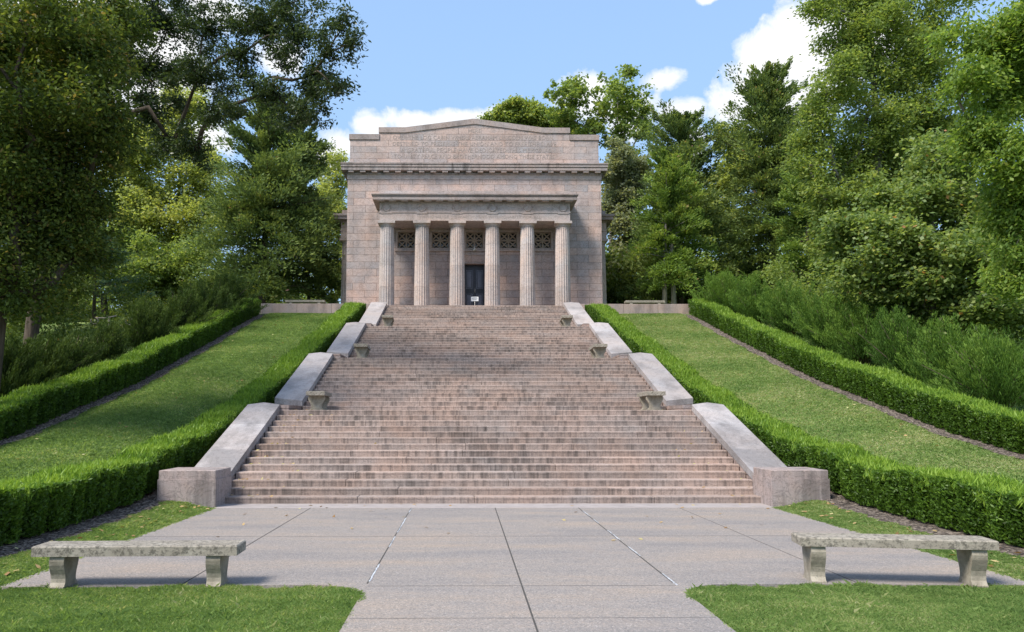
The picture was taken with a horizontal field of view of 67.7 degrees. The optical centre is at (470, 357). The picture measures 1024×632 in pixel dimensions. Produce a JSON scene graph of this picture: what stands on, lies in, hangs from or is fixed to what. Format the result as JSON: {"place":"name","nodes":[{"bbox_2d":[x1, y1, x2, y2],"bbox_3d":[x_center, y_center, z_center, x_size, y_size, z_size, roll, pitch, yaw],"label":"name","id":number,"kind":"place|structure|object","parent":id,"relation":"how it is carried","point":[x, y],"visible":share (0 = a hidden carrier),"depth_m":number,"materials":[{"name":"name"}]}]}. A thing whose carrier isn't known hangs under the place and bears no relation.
{"place":"outdoors","nodes":[
{"label":"outdoors","id":0,"kind":"place"},
{"bbox_2d":[0,0,1023,307],"label":"sky","id":1,"kind":"structure","parent":0,"point":[427,61],"materials":[{"name":"blue"}]},
{"bbox_2d":[1,313,1023,611],"bbox_3d":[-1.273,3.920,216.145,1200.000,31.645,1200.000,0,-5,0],"label":"ground","id":2,"kind":"structure","parent":0,"point":[465,445],"depth_m":23.70,"materials":[{"name":"green plant"}]},
{"bbox_2d":[0,332,61,396],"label":"juniper shrub","id":3,"kind":"object","parent":2,"relation":"on","point":[15,374],"visible":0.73,"depth_m":21.44,"materials":[{"name":"green plant"}]},
{"bbox_2d":[12,329,92,383],"bbox_3d":[-13.410,0.276,23.707,2.575,2.222,2.828,0,-5,0],"label":"juniper shrub","id":4,"kind":"object","parent":2,"relation":"on","point":[56,355],"visible":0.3,"depth_m":23.51,"materials":[{"name":"green plant"}]},
{"bbox_2d":[7,266,103,330],"bbox_3d":[-17.287,-1.914,30.729,4.538,4.779,3.541,0,-5,0],"label":"dogwood tree","id":5,"kind":"object","parent":2,"relation":"on","point":[81,291],"visible":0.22,"depth_m":30.97,"materials":[{"name":"green plant"}]},
{"bbox_2d":[40,328,117,370],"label":"juniper shrub","id":6,"kind":"object","parent":2,"relation":"on","point":[79,354],"visible":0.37,"depth_m":26.11,"materials":[{"name":"green plant"}]},
{"bbox_2d":[0,0,163,272],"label":"beech tree","id":7,"kind":"object","parent":2,"relation":"on","point":[68,129],"visible":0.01,"depth_m":36.63,"materials":[{"name":"green plant"}]},
{"bbox_2d":[0,0,170,386],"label":"maple tree","id":8,"kind":"object","parent":2,"relation":"on","point":[50,205],"visible":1,"depth_m":19.35,"materials":[{"name":"green plant"}]},
{"bbox_2d":[0,489,171,561],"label":"mulch bed","id":9,"kind":"object","parent":2,"relation":"on","point":[149,501],"visible":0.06,"depth_m":12.12,"materials":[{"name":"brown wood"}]},
{"bbox_2d":[80,318,136,362],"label":"juniper shrub","id":10,"kind":"object","parent":2,"relation":"on","point":[109,337],"visible":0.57,"depth_m":27.69,"materials":[{"name":"green plant"}]},
{"bbox_2d":[0,500,217,588],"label":"verge grass","id":11,"kind":"structure","parent":2,"relation":"on","point":[25,562],"depth_m":11.64,"materials":[{"name":"green plant"}]},
{"bbox_2d":[90,315,130,325],"bbox_3d":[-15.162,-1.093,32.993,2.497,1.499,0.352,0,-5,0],"label":"stone bench","id":12,"kind":"object","parent":2,"relation":"on","point":[102,318],"visible":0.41,"depth_m":32.88,"materials":[{"name":"grey stone"}]},
{"bbox_2d":[0,199,224,319],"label":"hickory tree","id":13,"kind":"object","parent":2,"relation":"on","point":[173,263],"visible":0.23,"depth_m":53.42,"materials":[{"name":"green plant"}]},
{"bbox_2d":[5,266,230,353],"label":"shrubs","id":14,"kind":"object","parent":2,"relation":"on","point":[81,315],"visible":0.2,"depth_m":38.19,"materials":[{"name":"green plant"}]},
{"bbox_2d":[78,235,159,325],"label":"white pine","id":15,"kind":"object","parent":2,"relation":"on","point":[107,283],"visible":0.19,"depth_m":40.03,"materials":[{"name":"green plant"}]},
{"bbox_2d":[0,314,264,445],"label":"mulch bed","id":16,"kind":"object","parent":2,"relation":"on","point":[75,412],"visible":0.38,"depth_m":24.80,"materials":[{"name":"brown soil"}]},
{"bbox_2d":[0,298,261,440],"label":"clipped hedge","id":17,"kind":"object","parent":16,"relation":"on","point":[23,409],"visible":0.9,"depth_m":24.05,"materials":[{"name":"green plant"}]},
{"bbox_2d":[116,297,184,348],"bbox_3d":[-13.351,-1.260,31.580,2.765,2.422,2.406,2,-5,-26],"label":"juniper shrub","id":18,"kind":"object","parent":2,"relation":"on","point":[145,325],"visible":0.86,"depth_m":30.96,"materials":[{"name":"green plant"}]},
{"bbox_2d":[97,84,234,271],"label":"walnut tree","id":19,"kind":"object","parent":2,"relation":"on","point":[148,203],"visible":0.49,"depth_m":62.35,"materials":[{"name":"green plant"}]},
{"bbox_2d":[0,313,332,481],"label":"slope grass","id":20,"kind":"structure","parent":2,"relation":"on","point":[32,445],"depth_m":23.48,"materials":[{"name":"green plant"}]},
{"bbox_2d":[0,581,365,631],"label":"front lawn grass","id":21,"kind":"structure","parent":2,"relation":"on","point":[185,607],"depth_m":7.05,"materials":[{"name":"green plant"}]},
{"bbox_2d":[0,301,365,545],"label":"clipped hedge","id":22,"kind":"object","parent":2,"relation":"on","point":[39,502],"visible":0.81,"depth_m":14.67,"materials":[{"name":"green plant"}]},
{"bbox_2d":[139,287,227,336],"bbox_3d":[-12.672,-1.875,33.881,3.931,2.600,3.536,0,-5,0],"label":"juniper shrub","id":23,"kind":"object","parent":2,"relation":"on","point":[184,304],"visible":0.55,"depth_m":33.59,"materials":[{"name":"green plant"}]},
{"bbox_2d":[23,0,371,342],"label":"oak tree","id":24,"kind":"object","parent":2,"relation":"on","point":[292,36],"visible":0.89,"depth_m":24.58,"materials":[{"name":"green plant"}]},
{"bbox_2d":[163,277,243,315],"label":"juniper shrub","id":25,"kind":"object","parent":2,"relation":"on","point":[212,298],"visible":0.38,"depth_m":36.39,"materials":[{"name":"green plant"}]},
{"bbox_2d":[198,270,269,313],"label":"juniper shrub","id":26,"kind":"object","parent":2,"relation":"on","point":[234,288],"visible":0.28,"depth_m":38.88,"materials":[{"name":"green plant"}]},
{"bbox_2d":[180,70,346,303],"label":"cedar tree","id":27,"kind":"object","parent":2,"relation":"on","point":[268,186],"visible":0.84,"depth_m":46.07,"materials":[{"name":"green plant"}]},
{"bbox_2d":[157,302,386,507],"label":"cheek wall","id":28,"kind":"structure","parent":2,"relation":"on","point":[208,478],"depth_m":18.67,"materials":[{"name":"stone"}]},
{"bbox_2d":[267,124,341,303],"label":"cedar tree","id":29,"kind":"object","parent":2,"relation":"on","point":[308,134],"visible":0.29,"depth_m":51.12,"materials":[{"name":"green plant"}]},
{"bbox_2d":[285,300,325,303],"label":"stone bench","id":30,"kind":"object","parent":2,"relation":"on","point":[305,301],"visible":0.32,"depth_m":43.39,"materials":[{"name":"grey stone"}]},
{"bbox_2d":[259,304,369,313],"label":"terrace wall","id":31,"kind":"structure","parent":2,"relation":"on","point":[302,308],"depth_m":41.90,"materials":[{"name":"stone"}]},
{"bbox_2d":[314,148,348,300],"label":"ash tree","id":32,"kind":"object","parent":2,"relation":"on","point":[334,182],"visible":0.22,"depth_m":66.62,"materials":[{"name":"green plant"}]},
{"bbox_2d":[9,228,856,321],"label":"undergrowth","id":33,"kind":"object","parent":2,"relation":"on","point":[611,288],"visible":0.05,"depth_m":55.47,"materials":[{"name":"green plant"}]},
{"bbox_2d":[214,503,771,507],"bbox_3d":[0.475,3.033,15.275,11.000,0.126,0.715,0,-5,0],"label":"paving border","id":34,"kind":"object","parent":2,"relation":"on","point":[593,505],"visible":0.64,"depth_m":15.25,"materials":[{"name":"stone"}]},
{"bbox_2d":[225,305,760,503],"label":"granite staircase","id":35,"kind":"structure","parent":2,"relation":"on","point":[531,404],"depth_m":19.61,"materials":[{"name":"grey stone"}]},
{"bbox_2d":[306,391,331,409],"bbox_3d":[-4.299,1.250,21.648,0.500,0.520,1.660,0,-5,-3],"label":"stone bench","id":36,"kind":"object","parent":35,"relation":"on","point":[319,400],"visible":0.91,"depth_m":21.06,"materials":[{"name":"grey stone"}]},
{"bbox_2d":[354,344,370,357],"bbox_3d":[-4.057,-0.173,28.540,0.500,0.520,1.660,0,-5,-3],"label":"stone bench","id":37,"kind":"object","parent":35,"relation":"on","point":[362,350],"visible":0.78,"depth_m":27.95,"materials":[{"name":"grey stone"}]},
{"bbox_2d":[382,315,393,325],"bbox_3d":[-3.839,-1.597,35.433,0.500,0.520,1.660,0,-5,-3],"label":"stone bench","id":38,"kind":"object","parent":35,"relation":"on","point":[388,320],"visible":0.75,"depth_m":34.83,"materials":[{"name":"grey stone"}]},
{"bbox_2d":[559,315,572,325],"bbox_3d":[4.444,-1.591,35.505,0.500,0.520,1.660,0,-5,2],"label":"stone bench","id":39,"kind":"object","parent":35,"relation":"on","point":[565,320],"visible":0.74,"depth_m":34.91,"materials":[{"name":"grey stone"}]},
{"bbox_2d":[589,344,607,357],"bbox_3d":[4.780,-0.167,28.617,0.500,0.520,1.660,0,-5,2],"label":"stone bench","id":40,"kind":"object","parent":35,"relation":"on","point":[597,350],"visible":0.79,"depth_m":28.02,"materials":[{"name":"grey stone"}]},
{"bbox_2d":[637,391,665,409],"bbox_3d":[5.140,1.257,21.730,0.500,0.520,1.660,0,-5,2],"label":"stone bench","id":41,"kind":"object","parent":35,"relation":"on","point":[650,400],"visible":0.91,"depth_m":21.14,"materials":[{"name":"grey stone"}]},
{"bbox_2d":[74,182,938,319],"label":"woodland","id":42,"kind":"object","parent":2,"relation":"on","point":[701,256],"depth_m":85.97,"materials":[{"name":"green plant"}]},
{"bbox_2d":[3,316,1020,574],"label":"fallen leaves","id":43,"kind":"object","parent":2,"relation":"on","point":[413,504],"visible":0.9,"depth_m":15.03,"materials":[{"name":"brown plant"}]},
{"bbox_2d":[476,93,581,134],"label":"elm tree","id":44,"kind":"object","parent":2,"relation":"on","point":[519,110],"visible":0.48,"depth_m":72.31,"materials":[{"name":"green plant"}]},
{"bbox_2d":[541,63,656,249],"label":"poplar tree","id":45,"kind":"object","parent":2,"relation":"on","point":[617,92],"visible":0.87,"depth_m":69.55,"materials":[{"name":"green plant"}]},
{"bbox_2d":[600,134,654,301],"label":"maple tree","id":46,"kind":"object","parent":2,"relation":"on","point":[627,168],"visible":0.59,"depth_m":60.09,"materials":[{"name":"green plant"}]},
{"bbox_2d":[581,304,688,313],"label":"terrace wall","id":47,"kind":"structure","parent":2,"relation":"on","point":[651,308],"depth_m":42.07,"materials":[{"name":"stone"}]},
{"bbox_2d":[624,300,664,303],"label":"stone bench","id":48,"kind":"object","parent":2,"relation":"on","point":[644,301],"visible":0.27,"depth_m":43.56,"materials":[{"name":"grey stone"}]},
{"bbox_2d":[621,145,720,303],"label":"cedar tree","id":49,"kind":"object","parent":2,"relation":"on","point":[670,184],"visible":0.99,"depth_m":46.93,"materials":[{"name":"green plant"}]},
{"bbox_2d":[616,98,746,303],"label":"cedar tree","id":50,"kind":"object","parent":2,"relation":"on","point":[678,127],"visible":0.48,"depth_m":51.96,"materials":[{"name":"green plant"}]},
{"bbox_2d":[563,302,829,506],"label":"cheek wall","id":51,"kind":"structure","parent":2,"relation":"on","point":[776,480],"depth_m":18.70,"materials":[{"name":"stone"}]},
{"bbox_2d":[688,268,751,312],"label":"juniper shrub","id":52,"kind":"object","parent":2,"relation":"on","point":[716,293],"visible":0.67,"depth_m":40.37,"materials":[{"name":"green plant"}]},
{"bbox_2d":[697,120,760,251],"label":"sycamore tree","id":53,"kind":"object","parent":2,"relation":"on","point":[723,182],"visible":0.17,"depth_m":66.92,"materials":[{"name":"green plant"}]},
{"bbox_2d":[725,270,780,321],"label":"juniper shrub","id":54,"kind":"object","parent":2,"relation":"on","point":[746,303],"visible":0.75,"depth_m":37.88,"materials":[{"name":"green plant"}]},
{"bbox_2d":[700,55,837,304],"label":"cedar tree","id":55,"kind":"object","parent":2,"relation":"on","point":[767,95],"visible":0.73,"depth_m":51.13,"materials":[{"name":"green plant"}]},
{"bbox_2d":[752,277,822,336],"bbox_3d":[14.684,-2.228,35.215,3.222,2.859,2.704,-2,-5,19],"label":"juniper shrub","id":56,"kind":"object","parent":2,"relation":"on","point":[775,315],"visible":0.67,"depth_m":34.84,"materials":[{"name":"green plant"}]},
{"bbox_2d":[761,157,848,299],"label":"cedar tree","id":57,"kind":"object","parent":2,"relation":"on","point":[790,222],"visible":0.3,"depth_m":46.67,"materials":[{"name":"green plant"}]},
{"bbox_2d":[776,290,861,350],"bbox_3d":[14.907,-1.533,32.129,3.285,2.783,3.138,4,-6,-39],"label":"juniper shrub","id":58,"kind":"object","parent":2,"relation":"on","point":[819,319],"visible":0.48,"depth_m":31.90,"materials":[{"name":"green plant"}]},
{"bbox_2d":[618,313,1023,483],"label":"slope grass","id":59,"kind":"structure","parent":2,"relation":"on","point":[976,454],"depth_m":23.18,"materials":[{"name":"green plant"}]},
{"bbox_2d":[805,294,891,365],"bbox_3d":[14.724,-0.985,28.972,3.525,2.941,2.934,0,-5,0],"label":"juniper shrub","id":60,"kind":"object","parent":2,"relation":"on","point":[847,342],"visible":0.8,"depth_m":28.84,"materials":[{"name":"green plant"}]},
{"bbox_2d":[684,578,1023,631],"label":"front lawn grass","id":61,"kind":"structure","parent":2,"relation":"on","point":[858,606],"depth_m":7.10,"materials":[{"name":"green plant"}]},
{"bbox_2d":[686,315,1023,458],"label":"mulch bed","id":62,"kind":"object","parent":2,"relation":"on","point":[901,415],"visible":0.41,"depth_m":23.35,"materials":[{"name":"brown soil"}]},
{"bbox_2d":[688,298,1023,453],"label":"clipped hedge","id":63,"kind":"object","parent":62,"relation":"on","point":[985,421],"visible":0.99,"depth_m":22.85,"materials":[{"name":"green plant"}]},
{"bbox_2d":[769,0,989,270],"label":"maple tree","id":64,"kind":"object","parent":2,"relation":"on","point":[852,162],"visible":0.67,"depth_m":35.36,"materials":[{"name":"green plant"}]},
{"bbox_2d":[739,312,1021,409],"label":"bank grass","id":65,"kind":"structure","parent":2,"relation":"on","point":[834,350],"depth_m":32.73,"materials":[{"name":"green plant"}]},
{"bbox_2d":[746,253,1023,353],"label":"shrubs","id":66,"kind":"object","parent":2,"relation":"on","point":[836,294],"visible":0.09,"depth_m":37.23,"materials":[{"name":"green plant"}]},
{"bbox_2d":[852,305,930,377],"bbox_3d":[14.815,-0.410,26.512,3.146,2.929,2.909,0,-5,0],"label":"juniper shrub","id":67,"kind":"object","parent":2,"relation":"on","point":[889,347],"visible":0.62,"depth_m":26.32,"materials":[{"name":"green plant"}]},
{"bbox_2d":[772,499,1023,580],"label":"verge grass","id":68,"kind":"structure","parent":2,"relation":"on","point":[1007,564],"depth_m":12.10,"materials":[{"name":"green plant"}]},
{"bbox_2d":[806,126,1023,341],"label":"mulberry tree","id":69,"kind":"object","parent":2,"relation":"on","point":[898,239],"visible":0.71,"depth_m":27.98,"materials":[{"name":"green plant"}]},
{"bbox_2d":[823,488,1023,556],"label":"mulch bed","id":70,"kind":"object","parent":2,"relation":"on","point":[838,500],"visible":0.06,"depth_m":12.78,"materials":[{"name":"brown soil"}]},
{"bbox_2d":[585,303,1023,546],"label":"clipped hedge","id":71,"kind":"object","parent":70,"relation":"on","point":[985,505],"visible":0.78,"depth_m":14.23,"materials":[{"name":"green plant"}]},
{"bbox_2d":[883,309,985,393],"bbox_3d":[14.628,-0.026,24.155,3.036,2.955,2.982,-2,-5,22],"label":"juniper shrub","id":72,"kind":"object","parent":2,"relation":"on","point":[936,349],"visible":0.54,"depth_m":23.70,"materials":[{"name":"green plant"}]},
{"bbox_2d":[914,0,1023,312],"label":"locust tree","id":73,"kind":"object","parent":2,"relation":"on","point":[990,80],"visible":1,"depth_m":21.28,"materials":[{"name":"green plant"}]},
{"bbox_2d":[914,323,1023,409],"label":"juniper shrub","id":74,"kind":"object","parent":2,"relation":"on","point":[998,374],"visible":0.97,"depth_m":21.66,"materials":[{"name":"green plant"}]},
{"bbox_2d":[2,507,1023,631],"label":"plaza paving","id":75,"kind":"structure","parent":0,"point":[446,569],"depth_m":9.23,"materials":[{"name":"concrete"}]},
{"bbox_2d":[31,540,245,588],"bbox_3d":[-3.492,2.191,8.072,2.100,0.435,0.370,0,-5,-2],"label":"stone bench","id":76,"kind":"object","parent":75,"relation":"on","point":[64,556],"visible":0.99,"depth_m":7.93,"materials":[{"name":"grey stone"}]},
{"bbox_2d":[141,536,715,618],"bbox_3d":[0.530,2.493,9.036,10.800,0.023,4.646,0,-5,0],"label":"cross joint","id":77,"kind":"object","parent":75,"relation":"on","point":[416,618],"visible":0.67,"depth_m":8.02,"materials":[{"name":"grey concrete"}]},
{"bbox_2d":[182,507,856,631],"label":"paving joint","id":78,"kind":"object","parent":75,"relation":"on","point":[514,562],"visible":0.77,"depth_m":9.63,"materials":[{"name":"grey concrete"}]},
{"bbox_2d":[369,508,677,584],"bbox_3d":[0.515,2.679,11.414,3.300,0.024,6.790,0,-5,0],"label":"joint seal","id":79,"kind":"object","parent":75,"relation":"on","point":[583,511],"visible":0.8,"depth_m":10.23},
{"bbox_2d":[791,532,998,587],"bbox_3d":[4.537,2.176,8.204,1.960,0.485,0.370,-1,-5,7],"label":"stone bench","id":80,"kind":"object","parent":75,"relation":"on","point":[972,555],"visible":0.98,"depth_m":8.09,"materials":[{"name":"grey stone"}]},
{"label":"terrace paving","id":81,"kind":"structure","parent":0,"visible":0},
{"bbox_2d":[333,119,614,305],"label":"memorial building","id":82,"kind":"structure","parent":81,"relation":"on","point":[463,212],"depth_m":44.63,"materials":[{"name":"stone"}]},
{"bbox_2d":[395,230,414,250],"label":"window","id":83,"kind":"structure","parent":82,"relation":"in","point":[405,239],"depth_m":44.73,"materials":[{"name":"stone"}]},
{"bbox_2d":[429,230,449,250],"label":"window","id":84,"kind":"structure","parent":82,"relation":"in","point":[439,239],"depth_m":44.75,"materials":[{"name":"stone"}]},
{"bbox_2d":[464,230,484,250],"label":"window","id":85,"kind":"structure","parent":82,"relation":"in","point":[472,238],"depth_m":44.77,"materials":[{"name":"stone"}]},
{"bbox_2d":[465,265,483,304],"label":"door","id":86,"kind":"structure","parent":82,"relation":"in","point":[474,274],"depth_m":44.87,"materials":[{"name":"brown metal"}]},
{"bbox_2d":[499,230,519,251],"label":"window","id":87,"kind":"structure","parent":82,"relation":"in","point":[508,239],"depth_m":44.78,"materials":[{"name":"stone"}]},
{"bbox_2d":[534,230,553,251],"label":"window","id":88,"kind":"structure","parent":82,"relation":"in","point":[543,242],"depth_m":44.80,"materials":[{"name":"stone"}]},
{"bbox_2d":[471,297,477,304],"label":"notice sign","id":89,"kind":"object","parent":81,"relation":"on","point":[474,299],"visible":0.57,"depth_m":43.36,"materials":[{"name":"metal"}]}
]}

